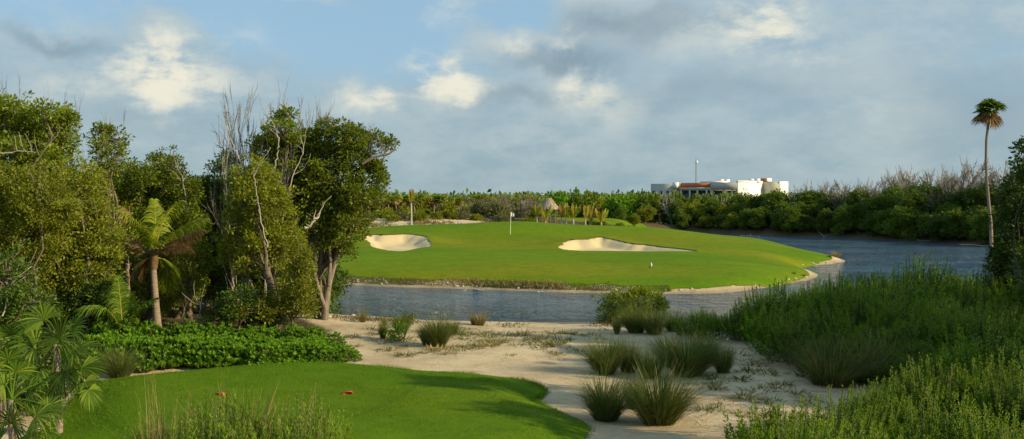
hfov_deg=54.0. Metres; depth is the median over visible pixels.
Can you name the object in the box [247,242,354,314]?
broadleaf tree
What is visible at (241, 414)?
feathery shrub
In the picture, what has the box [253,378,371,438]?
grass clump
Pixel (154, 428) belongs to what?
feathery shrub
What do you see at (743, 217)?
mangrove tree
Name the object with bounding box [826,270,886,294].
feathery shrub
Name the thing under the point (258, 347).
broadleaf shrub
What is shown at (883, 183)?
bare tree
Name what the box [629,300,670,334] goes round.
grass clump
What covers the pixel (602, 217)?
young yellow palm
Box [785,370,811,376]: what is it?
weed tuft
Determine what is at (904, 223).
mangrove tree
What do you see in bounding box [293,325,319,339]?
broadleaf shrub
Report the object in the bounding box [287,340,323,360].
broadleaf shrub
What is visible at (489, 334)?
weed tuft
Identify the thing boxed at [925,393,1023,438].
feathery shrub
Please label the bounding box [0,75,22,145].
bare tree
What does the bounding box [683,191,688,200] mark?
window
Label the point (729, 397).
weed tuft
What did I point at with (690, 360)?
grass clump
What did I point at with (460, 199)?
fan palm
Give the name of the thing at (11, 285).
dead branch
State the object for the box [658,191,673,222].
bare tree
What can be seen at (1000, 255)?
broadleaf tree
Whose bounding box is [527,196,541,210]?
bare tree
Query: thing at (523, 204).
bare tree
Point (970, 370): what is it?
feathery shrub
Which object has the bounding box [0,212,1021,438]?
ground
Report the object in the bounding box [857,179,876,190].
bare tree
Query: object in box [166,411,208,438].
feathery shrub
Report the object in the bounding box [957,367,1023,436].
feathery shrub
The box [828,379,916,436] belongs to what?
feathery shrub
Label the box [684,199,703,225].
mangrove tree
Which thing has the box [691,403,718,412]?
weed tuft
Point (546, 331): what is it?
weed tuft
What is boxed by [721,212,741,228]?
mangrove tree
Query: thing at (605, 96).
sky
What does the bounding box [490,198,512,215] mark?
scrub bush
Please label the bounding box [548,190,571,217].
scrub bush
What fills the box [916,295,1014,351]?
feathery shrub
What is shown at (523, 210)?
bare tree
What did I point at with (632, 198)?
scrub bush
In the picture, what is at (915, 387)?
feathery shrub
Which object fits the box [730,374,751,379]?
weed tuft
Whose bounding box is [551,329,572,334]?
weed tuft
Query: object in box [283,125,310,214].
dead branch
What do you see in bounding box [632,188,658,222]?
scrub bush
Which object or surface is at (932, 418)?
feathery shrub
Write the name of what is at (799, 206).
mangrove tree
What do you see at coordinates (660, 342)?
grass clump
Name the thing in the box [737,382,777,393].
weed tuft
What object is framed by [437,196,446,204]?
fan palm
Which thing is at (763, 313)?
feathery shrub
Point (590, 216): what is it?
young yellow palm
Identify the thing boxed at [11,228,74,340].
broadleaf tree
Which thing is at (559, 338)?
weed tuft
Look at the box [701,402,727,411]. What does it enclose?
weed tuft
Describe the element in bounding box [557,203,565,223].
young yellow palm
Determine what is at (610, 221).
lawn
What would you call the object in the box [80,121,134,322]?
broadleaf tree
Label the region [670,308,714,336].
feathery shrub
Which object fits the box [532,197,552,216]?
scrub bush
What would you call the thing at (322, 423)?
feathery shrub
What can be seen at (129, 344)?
broadleaf shrub
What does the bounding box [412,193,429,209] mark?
scrub bush
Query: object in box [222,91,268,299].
bare tree
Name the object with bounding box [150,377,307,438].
grass clump
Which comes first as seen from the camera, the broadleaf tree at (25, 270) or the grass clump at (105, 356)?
the grass clump at (105, 356)
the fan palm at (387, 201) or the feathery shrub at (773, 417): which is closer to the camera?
the feathery shrub at (773, 417)
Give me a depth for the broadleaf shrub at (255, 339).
32.60 m
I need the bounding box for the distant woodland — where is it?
[362,188,876,198]
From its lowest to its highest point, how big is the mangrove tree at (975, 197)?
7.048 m
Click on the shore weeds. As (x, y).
(379, 319)
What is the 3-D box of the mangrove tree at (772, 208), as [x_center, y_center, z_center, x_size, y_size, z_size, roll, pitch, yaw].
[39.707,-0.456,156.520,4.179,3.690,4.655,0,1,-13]
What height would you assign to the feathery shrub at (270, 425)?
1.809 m
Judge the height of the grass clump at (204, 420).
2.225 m
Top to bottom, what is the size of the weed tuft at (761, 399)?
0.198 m
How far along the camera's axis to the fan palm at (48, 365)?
24.28 m
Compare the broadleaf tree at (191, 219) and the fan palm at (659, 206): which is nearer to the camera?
the broadleaf tree at (191, 219)
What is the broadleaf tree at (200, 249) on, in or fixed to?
on the ground at (528, 362)
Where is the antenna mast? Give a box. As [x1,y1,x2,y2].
[695,161,697,182]
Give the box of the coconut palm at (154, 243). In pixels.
[114,198,211,328]
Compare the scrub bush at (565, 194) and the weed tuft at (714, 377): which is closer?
the weed tuft at (714, 377)
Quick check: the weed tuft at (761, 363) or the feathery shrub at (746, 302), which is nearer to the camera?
the weed tuft at (761, 363)
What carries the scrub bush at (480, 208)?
on the ground at (528, 362)
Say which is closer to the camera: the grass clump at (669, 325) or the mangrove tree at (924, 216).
the grass clump at (669, 325)
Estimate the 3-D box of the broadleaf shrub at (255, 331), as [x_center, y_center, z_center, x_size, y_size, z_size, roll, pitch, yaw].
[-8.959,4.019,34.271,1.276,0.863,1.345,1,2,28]
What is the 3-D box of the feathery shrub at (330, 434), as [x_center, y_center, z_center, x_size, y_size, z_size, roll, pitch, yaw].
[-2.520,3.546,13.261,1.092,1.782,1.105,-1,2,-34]
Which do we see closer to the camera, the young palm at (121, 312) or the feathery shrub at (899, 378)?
the feathery shrub at (899, 378)
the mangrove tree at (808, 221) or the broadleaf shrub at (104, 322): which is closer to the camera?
the broadleaf shrub at (104, 322)
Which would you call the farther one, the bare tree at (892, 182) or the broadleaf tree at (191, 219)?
the bare tree at (892, 182)
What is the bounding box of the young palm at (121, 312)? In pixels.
[73,275,159,334]
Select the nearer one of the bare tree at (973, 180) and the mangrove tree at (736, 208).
the bare tree at (973, 180)
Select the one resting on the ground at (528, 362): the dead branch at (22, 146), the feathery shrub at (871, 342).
the feathery shrub at (871, 342)
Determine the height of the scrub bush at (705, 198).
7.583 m
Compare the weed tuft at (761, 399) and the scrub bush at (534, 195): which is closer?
the weed tuft at (761, 399)
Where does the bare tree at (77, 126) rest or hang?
on the ground at (528, 362)
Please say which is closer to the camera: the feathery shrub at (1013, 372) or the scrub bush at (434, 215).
the feathery shrub at (1013, 372)
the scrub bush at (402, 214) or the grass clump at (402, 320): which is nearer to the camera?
the grass clump at (402, 320)
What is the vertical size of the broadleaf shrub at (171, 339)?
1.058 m
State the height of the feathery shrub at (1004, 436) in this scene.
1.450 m
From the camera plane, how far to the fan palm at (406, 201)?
137.72 m
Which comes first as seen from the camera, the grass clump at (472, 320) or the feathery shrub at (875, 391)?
the feathery shrub at (875, 391)
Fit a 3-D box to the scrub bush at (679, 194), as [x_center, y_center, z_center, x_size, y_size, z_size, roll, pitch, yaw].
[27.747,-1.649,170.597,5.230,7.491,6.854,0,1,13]
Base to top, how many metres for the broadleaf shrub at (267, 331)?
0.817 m
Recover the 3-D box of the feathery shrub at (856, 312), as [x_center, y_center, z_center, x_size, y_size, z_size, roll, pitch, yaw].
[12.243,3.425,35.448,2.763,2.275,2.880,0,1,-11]
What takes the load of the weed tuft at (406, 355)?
on the ground at (528, 362)
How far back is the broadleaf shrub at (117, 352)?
29.97 m
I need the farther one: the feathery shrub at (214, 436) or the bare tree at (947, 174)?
the bare tree at (947, 174)
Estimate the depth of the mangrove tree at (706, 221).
162.06 m
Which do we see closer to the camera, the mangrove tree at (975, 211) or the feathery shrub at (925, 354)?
the feathery shrub at (925, 354)
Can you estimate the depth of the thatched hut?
132.32 m
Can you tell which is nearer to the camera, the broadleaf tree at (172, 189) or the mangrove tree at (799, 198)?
the broadleaf tree at (172, 189)
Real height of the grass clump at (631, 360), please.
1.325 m
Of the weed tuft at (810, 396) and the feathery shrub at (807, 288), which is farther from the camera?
the feathery shrub at (807, 288)
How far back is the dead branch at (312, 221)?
41.10 m
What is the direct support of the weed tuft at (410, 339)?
on the ground at (528, 362)
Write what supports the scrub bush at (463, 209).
on the ground at (528, 362)
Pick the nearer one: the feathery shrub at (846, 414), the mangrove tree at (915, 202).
the feathery shrub at (846, 414)
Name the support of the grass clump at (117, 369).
on the ground at (528, 362)
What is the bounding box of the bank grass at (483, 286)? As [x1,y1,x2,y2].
[346,275,671,291]
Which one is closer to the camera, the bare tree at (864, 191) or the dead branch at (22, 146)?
the dead branch at (22, 146)
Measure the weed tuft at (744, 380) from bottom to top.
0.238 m
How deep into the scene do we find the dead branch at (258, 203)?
37.79 m
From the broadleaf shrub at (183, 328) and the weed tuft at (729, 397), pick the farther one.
the broadleaf shrub at (183, 328)
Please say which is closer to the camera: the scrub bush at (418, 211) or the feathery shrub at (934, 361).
the feathery shrub at (934, 361)
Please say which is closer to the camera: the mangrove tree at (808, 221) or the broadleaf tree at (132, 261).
the broadleaf tree at (132, 261)
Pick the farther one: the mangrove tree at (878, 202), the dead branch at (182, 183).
the mangrove tree at (878, 202)
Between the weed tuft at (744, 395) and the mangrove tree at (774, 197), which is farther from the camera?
the mangrove tree at (774, 197)
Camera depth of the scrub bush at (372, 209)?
137.49 m
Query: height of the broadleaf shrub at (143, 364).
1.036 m
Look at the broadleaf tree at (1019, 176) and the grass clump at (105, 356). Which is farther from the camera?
the broadleaf tree at (1019, 176)
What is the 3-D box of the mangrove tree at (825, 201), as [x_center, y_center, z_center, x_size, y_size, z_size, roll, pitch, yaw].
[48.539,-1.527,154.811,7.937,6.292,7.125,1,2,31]
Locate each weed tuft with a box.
[384,344,402,350]
[396,352,416,356]
[398,336,417,341]
[423,343,450,350]
[428,344,456,351]
[463,342,489,348]
[478,332,504,337]
[480,341,502,347]
[483,336,514,341]
[483,337,514,343]
[507,328,532,335]
[522,335,542,342]
[523,337,553,344]
[526,332,554,339]
[528,343,549,349]
[540,328,561,333]
[544,338,570,345]
[550,333,572,341]
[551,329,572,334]
[558,328,580,334]
[584,330,604,335]
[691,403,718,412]
[695,380,725,389]
[700,383,731,390]
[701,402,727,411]
[706,373,729,380]
[714,393,741,401]
[722,389,758,399]
[725,377,757,381]
[726,408,755,415]
[727,389,760,398]
[728,348,754,356]
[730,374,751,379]
[733,363,775,372]
[733,392,767,402]
[736,357,758,361]
[736,359,772,366]
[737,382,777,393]
[750,366,793,375]
[755,358,784,363]
[755,399,781,406]
[763,395,786,401]
[764,377,795,388]
[771,380,792,386]
[780,387,812,394]
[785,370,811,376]
[787,392,831,401]
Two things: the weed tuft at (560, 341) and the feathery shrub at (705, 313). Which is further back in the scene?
the feathery shrub at (705, 313)
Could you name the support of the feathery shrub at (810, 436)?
on the ground at (528, 362)
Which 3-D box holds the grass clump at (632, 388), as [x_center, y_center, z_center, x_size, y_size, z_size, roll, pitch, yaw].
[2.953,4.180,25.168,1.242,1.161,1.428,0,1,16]
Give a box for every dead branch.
[0,133,44,153]
[0,260,31,315]
[29,124,61,174]
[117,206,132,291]
[168,157,190,212]
[182,284,204,326]
[218,111,241,173]
[251,149,269,246]
[257,88,279,167]
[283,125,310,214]
[304,197,329,228]
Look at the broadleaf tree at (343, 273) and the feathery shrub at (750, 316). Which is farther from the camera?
the broadleaf tree at (343, 273)
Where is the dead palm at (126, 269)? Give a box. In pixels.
[110,205,143,322]
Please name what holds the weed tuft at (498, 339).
on the ground at (528, 362)
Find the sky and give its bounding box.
[0,0,1023,195]
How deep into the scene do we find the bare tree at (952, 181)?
135.35 m
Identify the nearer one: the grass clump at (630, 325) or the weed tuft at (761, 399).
the weed tuft at (761, 399)
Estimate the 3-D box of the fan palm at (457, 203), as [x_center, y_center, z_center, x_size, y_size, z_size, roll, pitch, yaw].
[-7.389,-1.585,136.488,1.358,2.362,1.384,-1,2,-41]
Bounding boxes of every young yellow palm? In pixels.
[409,189,414,224]
[532,203,542,221]
[539,204,552,222]
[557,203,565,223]
[564,203,568,223]
[568,203,581,223]
[582,205,588,224]
[587,203,597,224]
[594,209,608,224]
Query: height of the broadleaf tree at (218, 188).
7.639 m
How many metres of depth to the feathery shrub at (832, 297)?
36.94 m
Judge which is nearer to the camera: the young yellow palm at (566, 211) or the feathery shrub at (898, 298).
the feathery shrub at (898, 298)
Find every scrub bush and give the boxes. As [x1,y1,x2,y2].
[364,203,382,211]
[373,208,392,217]
[384,198,397,210]
[385,213,399,220]
[390,210,407,218]
[396,205,412,214]
[405,194,436,210]
[407,210,426,219]
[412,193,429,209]
[412,212,429,220]
[422,208,431,214]
[431,211,442,219]
[437,199,457,214]
[443,209,457,219]
[454,210,470,219]
[455,206,470,216]
[456,202,473,213]
[463,197,473,204]
[467,213,483,220]
[470,197,492,216]
[473,193,491,200]
[484,202,497,215]
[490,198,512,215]
[491,213,511,221]
[499,210,517,219]
[502,194,517,204]
[510,200,534,215]
[511,205,530,217]
[513,194,532,216]
[521,217,535,221]
[528,193,541,200]
[529,212,544,221]
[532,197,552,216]
[547,189,569,201]
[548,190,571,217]
[567,186,598,217]
[586,220,598,224]
[587,195,604,215]
[601,194,634,220]
[623,192,637,214]
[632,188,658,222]
[650,191,673,221]
[660,189,689,224]
[690,190,720,225]
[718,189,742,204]
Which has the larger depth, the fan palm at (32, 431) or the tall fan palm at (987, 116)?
the tall fan palm at (987, 116)
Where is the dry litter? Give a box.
[366,330,829,427]
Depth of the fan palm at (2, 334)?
23.08 m
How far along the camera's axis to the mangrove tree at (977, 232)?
120.31 m
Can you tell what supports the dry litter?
on the ground at (528, 362)
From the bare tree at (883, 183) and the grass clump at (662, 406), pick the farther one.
the bare tree at (883, 183)
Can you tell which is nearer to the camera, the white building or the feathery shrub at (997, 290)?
the feathery shrub at (997, 290)
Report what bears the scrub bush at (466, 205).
on the ground at (528, 362)
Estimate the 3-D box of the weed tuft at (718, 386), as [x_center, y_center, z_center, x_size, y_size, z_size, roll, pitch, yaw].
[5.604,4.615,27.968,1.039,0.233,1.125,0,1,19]
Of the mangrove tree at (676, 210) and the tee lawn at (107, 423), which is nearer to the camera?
the tee lawn at (107, 423)
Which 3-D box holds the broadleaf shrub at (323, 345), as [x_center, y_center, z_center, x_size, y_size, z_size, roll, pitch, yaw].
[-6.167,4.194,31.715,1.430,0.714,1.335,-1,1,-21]
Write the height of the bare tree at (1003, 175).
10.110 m
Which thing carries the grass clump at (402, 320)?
on the ground at (528, 362)
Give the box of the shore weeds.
[332,313,689,328]
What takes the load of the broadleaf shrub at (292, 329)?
on the ground at (528, 362)
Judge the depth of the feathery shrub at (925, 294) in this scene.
37.84 m
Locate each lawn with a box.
[57,362,589,438]
[333,221,832,291]
[553,217,646,226]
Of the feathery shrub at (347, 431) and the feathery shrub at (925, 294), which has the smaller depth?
the feathery shrub at (347, 431)
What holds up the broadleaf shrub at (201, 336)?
on the ground at (528, 362)
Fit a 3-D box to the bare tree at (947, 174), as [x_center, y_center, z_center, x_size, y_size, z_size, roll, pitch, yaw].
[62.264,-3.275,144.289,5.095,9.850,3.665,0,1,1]
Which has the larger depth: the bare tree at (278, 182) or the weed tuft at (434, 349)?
the bare tree at (278, 182)
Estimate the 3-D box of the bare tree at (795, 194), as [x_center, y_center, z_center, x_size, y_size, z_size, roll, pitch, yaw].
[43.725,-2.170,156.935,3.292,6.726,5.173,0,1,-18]
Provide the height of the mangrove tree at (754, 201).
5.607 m
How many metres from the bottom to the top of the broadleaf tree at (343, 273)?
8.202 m
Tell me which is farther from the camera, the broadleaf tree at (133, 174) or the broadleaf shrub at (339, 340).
the broadleaf tree at (133, 174)
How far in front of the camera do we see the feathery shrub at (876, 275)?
45.29 m
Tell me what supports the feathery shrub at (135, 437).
on the ground at (528, 362)
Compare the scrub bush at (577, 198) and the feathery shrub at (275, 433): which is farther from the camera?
the scrub bush at (577, 198)
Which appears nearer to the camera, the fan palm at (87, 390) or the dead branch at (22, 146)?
the fan palm at (87, 390)
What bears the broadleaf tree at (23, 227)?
on the ground at (528, 362)
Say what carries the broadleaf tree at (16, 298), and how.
on the ground at (528, 362)
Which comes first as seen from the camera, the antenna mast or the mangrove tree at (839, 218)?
the mangrove tree at (839, 218)
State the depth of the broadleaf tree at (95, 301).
34.20 m
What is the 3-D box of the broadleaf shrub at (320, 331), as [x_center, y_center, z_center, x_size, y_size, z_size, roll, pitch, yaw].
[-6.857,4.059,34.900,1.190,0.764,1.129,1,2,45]
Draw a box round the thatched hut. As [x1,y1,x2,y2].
[538,198,557,222]
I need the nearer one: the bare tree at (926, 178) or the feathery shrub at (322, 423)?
the feathery shrub at (322, 423)
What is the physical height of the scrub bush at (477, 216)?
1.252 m
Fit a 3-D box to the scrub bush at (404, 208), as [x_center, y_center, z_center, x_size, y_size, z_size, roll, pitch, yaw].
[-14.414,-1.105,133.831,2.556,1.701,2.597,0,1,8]
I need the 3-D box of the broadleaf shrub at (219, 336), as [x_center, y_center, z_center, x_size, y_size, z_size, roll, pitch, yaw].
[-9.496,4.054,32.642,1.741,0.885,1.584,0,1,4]
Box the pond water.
[329,233,1006,321]
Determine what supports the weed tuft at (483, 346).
on the ground at (528, 362)
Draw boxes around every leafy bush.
[383,321,410,341]
[393,312,418,323]
[591,281,671,322]
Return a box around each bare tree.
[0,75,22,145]
[64,91,83,192]
[85,108,128,187]
[199,82,257,291]
[220,118,245,302]
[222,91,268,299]
[260,76,317,315]
[260,114,293,304]
[294,97,346,305]
[500,195,514,206]
[514,194,530,216]
[519,202,533,217]
[521,198,529,217]
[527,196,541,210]
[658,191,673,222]
[784,188,803,204]
[792,182,815,191]
[817,181,835,194]
[827,181,853,208]
[830,180,851,199]
[835,185,848,203]
[856,183,872,203]
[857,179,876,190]
[869,177,886,197]
[874,176,909,195]
[884,166,911,189]
[890,165,920,187]
[900,172,918,186]
[907,168,947,195]
[913,169,935,195]
[920,172,958,208]
[934,166,962,191]
[938,173,976,197]
[941,161,990,195]
[943,156,990,193]
[944,172,977,203]
[957,159,991,187]
[966,172,1000,191]
[970,163,1000,198]
[972,165,998,187]
[976,168,1002,209]
[989,158,1012,201]
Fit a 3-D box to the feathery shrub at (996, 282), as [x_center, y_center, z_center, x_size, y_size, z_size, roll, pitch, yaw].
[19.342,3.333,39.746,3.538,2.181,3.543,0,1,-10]
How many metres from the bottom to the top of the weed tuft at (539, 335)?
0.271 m
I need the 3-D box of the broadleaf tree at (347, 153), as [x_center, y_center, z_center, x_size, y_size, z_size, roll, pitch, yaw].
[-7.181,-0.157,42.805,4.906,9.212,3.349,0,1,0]
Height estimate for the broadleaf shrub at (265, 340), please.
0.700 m
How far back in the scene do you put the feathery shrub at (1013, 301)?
37.03 m
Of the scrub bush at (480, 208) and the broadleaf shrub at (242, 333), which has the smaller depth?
the broadleaf shrub at (242, 333)
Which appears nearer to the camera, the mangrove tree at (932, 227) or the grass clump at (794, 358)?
the grass clump at (794, 358)
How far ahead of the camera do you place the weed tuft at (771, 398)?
26.03 m
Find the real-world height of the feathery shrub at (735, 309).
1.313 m
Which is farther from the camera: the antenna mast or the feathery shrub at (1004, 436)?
the antenna mast
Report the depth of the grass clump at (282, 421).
14.23 m
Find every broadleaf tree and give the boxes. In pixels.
[0,87,85,198]
[0,150,102,331]
[0,174,39,313]
[0,238,59,352]
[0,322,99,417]
[2,190,48,325]
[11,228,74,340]
[25,158,139,323]
[27,258,142,342]
[28,197,105,342]
[44,202,125,337]
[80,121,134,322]
[81,154,187,282]
[84,178,119,315]
[102,242,162,321]
[104,190,140,297]
[118,203,175,320]
[121,156,172,298]
[133,230,190,318]
[134,144,210,317]
[143,233,210,318]
[157,149,249,310]
[157,209,220,322]
[158,170,214,291]
[189,280,290,332]
[210,249,313,309]
[213,152,310,329]
[222,154,303,279]
[231,235,320,325]
[244,103,327,307]
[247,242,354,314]
[276,190,350,298]
[285,110,399,319]
[980,158,1023,295]
[1002,256,1023,305]
[1008,135,1023,289]
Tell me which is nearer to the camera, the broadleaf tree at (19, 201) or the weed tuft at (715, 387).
the weed tuft at (715, 387)
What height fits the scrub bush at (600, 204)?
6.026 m
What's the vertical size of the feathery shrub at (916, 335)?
2.133 m
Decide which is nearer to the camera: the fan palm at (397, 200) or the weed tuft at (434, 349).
the weed tuft at (434, 349)
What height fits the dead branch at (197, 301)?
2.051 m
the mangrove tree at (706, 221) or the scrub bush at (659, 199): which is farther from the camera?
the scrub bush at (659, 199)
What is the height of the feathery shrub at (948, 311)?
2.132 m
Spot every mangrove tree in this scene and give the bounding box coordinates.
[613,206,627,219]
[625,213,640,224]
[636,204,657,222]
[658,191,683,223]
[666,195,691,224]
[675,213,691,228]
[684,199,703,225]
[686,202,707,225]
[693,214,713,227]
[702,197,724,225]
[712,203,732,217]
[713,211,728,228]
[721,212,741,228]
[723,188,753,225]
[725,199,750,226]
[736,208,750,228]
[739,195,753,208]
[742,193,772,224]
[745,206,772,229]
[759,188,793,222]
[762,205,777,226]
[769,210,783,229]
[773,200,791,223]
[778,205,806,232]
[789,189,822,214]
[791,198,808,214]
[798,214,816,231]
[801,189,842,223]
[802,201,828,218]
[813,208,836,231]
[829,203,849,234]
[836,186,873,208]
[838,202,872,232]
[857,209,880,235]
[858,193,899,225]
[871,208,893,235]
[875,179,907,207]
[879,202,920,240]
[890,181,950,217]
[895,183,933,227]
[914,212,935,237]
[919,211,946,241]
[929,188,967,216]
[931,202,966,214]
[937,207,968,239]
[955,182,1002,212]
[959,205,987,225]
[960,212,979,239]
[968,206,1003,242]
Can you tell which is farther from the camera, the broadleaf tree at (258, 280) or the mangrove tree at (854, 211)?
the mangrove tree at (854, 211)
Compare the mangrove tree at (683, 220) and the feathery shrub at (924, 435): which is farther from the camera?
the mangrove tree at (683, 220)
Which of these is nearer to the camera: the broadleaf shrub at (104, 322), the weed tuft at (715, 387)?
the weed tuft at (715, 387)
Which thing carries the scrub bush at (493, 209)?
on the ground at (528, 362)
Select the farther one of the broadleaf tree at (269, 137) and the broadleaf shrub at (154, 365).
the broadleaf tree at (269, 137)
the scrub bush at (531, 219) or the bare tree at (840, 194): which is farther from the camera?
the bare tree at (840, 194)
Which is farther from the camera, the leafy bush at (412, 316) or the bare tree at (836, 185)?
the bare tree at (836, 185)
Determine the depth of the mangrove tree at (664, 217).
168.84 m
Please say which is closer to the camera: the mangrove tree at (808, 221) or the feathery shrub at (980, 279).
the feathery shrub at (980, 279)
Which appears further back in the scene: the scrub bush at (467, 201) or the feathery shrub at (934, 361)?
the scrub bush at (467, 201)
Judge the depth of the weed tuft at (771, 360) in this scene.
32.53 m
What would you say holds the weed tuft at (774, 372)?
on the ground at (528, 362)
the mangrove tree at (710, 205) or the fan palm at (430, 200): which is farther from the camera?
the mangrove tree at (710, 205)
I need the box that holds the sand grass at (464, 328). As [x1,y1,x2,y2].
[389,326,606,356]
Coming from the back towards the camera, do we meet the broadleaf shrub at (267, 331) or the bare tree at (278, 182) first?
the bare tree at (278, 182)
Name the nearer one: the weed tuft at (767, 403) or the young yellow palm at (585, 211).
the weed tuft at (767, 403)
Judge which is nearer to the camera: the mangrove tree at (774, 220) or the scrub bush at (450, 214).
the scrub bush at (450, 214)
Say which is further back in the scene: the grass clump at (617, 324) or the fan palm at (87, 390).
the grass clump at (617, 324)
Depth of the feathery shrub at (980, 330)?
29.47 m
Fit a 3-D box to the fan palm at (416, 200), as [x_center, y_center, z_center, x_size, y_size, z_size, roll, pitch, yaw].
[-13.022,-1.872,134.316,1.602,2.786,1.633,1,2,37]
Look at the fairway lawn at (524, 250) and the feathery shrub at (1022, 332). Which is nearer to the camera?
the feathery shrub at (1022, 332)
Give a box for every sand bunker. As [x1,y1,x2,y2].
[365,234,431,250]
[559,237,691,250]
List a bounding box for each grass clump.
[93,342,123,372]
[94,339,154,378]
[124,352,181,438]
[132,378,211,438]
[138,359,195,438]
[146,379,291,438]
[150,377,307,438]
[153,366,324,438]
[171,375,348,438]
[233,392,349,438]
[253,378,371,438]
[354,305,368,321]
[376,314,389,338]
[385,310,418,332]
[413,307,465,346]
[414,317,439,344]
[444,316,462,335]
[469,308,491,325]
[469,312,480,324]
[557,355,652,421]
[561,322,635,374]
[597,349,735,425]
[599,332,638,355]
[602,334,646,372]
[604,297,655,332]
[610,310,624,334]
[619,366,647,408]
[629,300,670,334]
[632,340,673,378]
[640,326,687,366]
[641,320,737,377]
[658,305,689,331]
[681,326,732,359]
[702,335,742,372]
[766,320,833,372]
[787,325,908,383]
[788,330,901,388]
[826,308,932,375]
[831,251,840,257]
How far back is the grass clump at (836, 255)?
93.85 m
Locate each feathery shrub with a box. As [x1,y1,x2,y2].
[125,422,147,438]
[129,406,183,438]
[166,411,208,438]
[170,392,255,438]
[181,377,260,438]
[204,407,263,438]
[212,387,276,438]
[251,419,293,438]
[258,410,307,438]
[262,393,338,438]
[275,388,347,438]
[296,396,353,438]
[310,422,341,438]
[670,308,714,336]
[686,305,720,326]
[691,313,734,338]
[712,304,758,341]
[721,304,750,321]
[721,398,834,438]
[730,281,787,315]
[733,303,772,335]
[733,311,783,343]
[737,276,819,323]
[741,294,813,352]
[741,314,826,357]
[749,410,845,438]
[752,320,833,366]
[774,406,902,438]
[783,381,894,438]
[788,269,873,325]
[791,279,837,301]
[802,330,868,368]
[807,273,861,304]
[820,285,898,333]
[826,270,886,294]
[826,272,866,290]
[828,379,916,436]
[835,276,951,322]
[844,331,896,364]
[847,279,907,300]
[847,380,916,417]
[853,281,927,337]
[854,365,886,384]
[855,361,955,427]
[860,267,894,287]
[870,250,971,298]
[870,302,1001,358]
[874,382,1005,438]
[877,354,938,382]
[880,340,943,372]
[884,425,927,438]
[886,367,927,394]
[889,262,982,307]
[890,352,985,427]
[898,404,967,433]
[907,289,966,305]
[909,342,973,384]
[916,293,979,339]
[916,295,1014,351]
[920,270,1000,301]
[921,356,992,392]
[922,279,1023,326]
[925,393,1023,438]
[930,295,1022,364]
[930,296,975,318]
[936,315,1023,380]
[938,368,996,424]
[947,278,991,311]
[948,272,997,286]
[952,346,1023,434]
[955,263,1009,298]
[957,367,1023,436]
[961,298,1023,327]
[970,277,1014,302]
[974,365,1023,386]
[981,295,1022,315]
[986,315,1023,348]
[987,276,1023,302]
[989,365,1023,423]
[990,422,1019,438]
[993,268,1023,310]
[1008,321,1023,351]
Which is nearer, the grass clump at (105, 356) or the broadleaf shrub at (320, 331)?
the grass clump at (105, 356)
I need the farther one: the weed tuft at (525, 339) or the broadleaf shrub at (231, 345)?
the weed tuft at (525, 339)
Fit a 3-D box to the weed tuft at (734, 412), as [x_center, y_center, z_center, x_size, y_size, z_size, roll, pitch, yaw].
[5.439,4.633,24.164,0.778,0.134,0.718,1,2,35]
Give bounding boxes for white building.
[651,178,787,200]
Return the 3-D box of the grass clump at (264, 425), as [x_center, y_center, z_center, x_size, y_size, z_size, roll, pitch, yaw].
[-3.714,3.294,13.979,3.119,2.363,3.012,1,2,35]
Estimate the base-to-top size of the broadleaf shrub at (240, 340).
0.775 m
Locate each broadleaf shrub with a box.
[69,332,120,365]
[82,318,123,335]
[86,317,123,335]
[89,331,124,351]
[91,330,142,346]
[96,340,129,367]
[109,318,150,336]
[112,339,156,363]
[113,335,164,369]
[120,318,152,336]
[126,337,174,370]
[131,320,166,337]
[147,334,194,367]
[150,334,164,350]
[155,322,183,336]
[165,318,200,336]
[166,336,207,366]
[169,337,210,366]
[175,323,205,336]
[183,331,215,341]
[187,337,236,367]
[196,322,228,336]
[197,337,246,367]
[206,321,235,337]
[207,331,237,341]
[221,335,255,355]
[222,342,248,364]
[231,328,255,339]
[236,324,267,338]
[236,343,272,363]
[241,342,290,364]
[243,337,264,346]
[246,334,276,344]
[252,324,276,338]
[258,339,297,362]
[261,337,285,351]
[265,326,284,338]
[272,341,312,361]
[277,336,303,347]
[279,323,308,338]
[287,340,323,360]
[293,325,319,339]
[295,337,324,346]
[297,340,335,361]
[300,333,334,342]
[301,325,329,343]
[317,349,344,362]
[323,331,346,345]
[325,341,341,346]
[333,343,357,354]
[336,347,363,361]
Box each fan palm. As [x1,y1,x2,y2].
[0,322,38,421]
[0,347,70,438]
[1,301,108,433]
[383,195,395,207]
[392,195,402,209]
[402,194,410,205]
[409,196,419,210]
[427,197,433,209]
[433,194,442,207]
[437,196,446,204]
[455,196,462,208]
[455,199,461,207]
[655,204,663,223]
[971,98,1008,246]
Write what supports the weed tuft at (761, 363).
on the ground at (528, 362)
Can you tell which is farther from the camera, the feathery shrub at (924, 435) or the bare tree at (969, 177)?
the bare tree at (969, 177)
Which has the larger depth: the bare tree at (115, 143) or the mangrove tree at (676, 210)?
the mangrove tree at (676, 210)
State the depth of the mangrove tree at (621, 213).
156.79 m
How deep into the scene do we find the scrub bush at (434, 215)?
129.03 m
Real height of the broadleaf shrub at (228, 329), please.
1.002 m
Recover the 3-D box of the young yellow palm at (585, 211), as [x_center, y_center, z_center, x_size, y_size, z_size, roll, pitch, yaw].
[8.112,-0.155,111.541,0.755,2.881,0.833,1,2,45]
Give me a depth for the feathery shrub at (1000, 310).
34.37 m
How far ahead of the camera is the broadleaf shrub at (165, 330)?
34.00 m
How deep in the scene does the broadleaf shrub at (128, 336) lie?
31.69 m

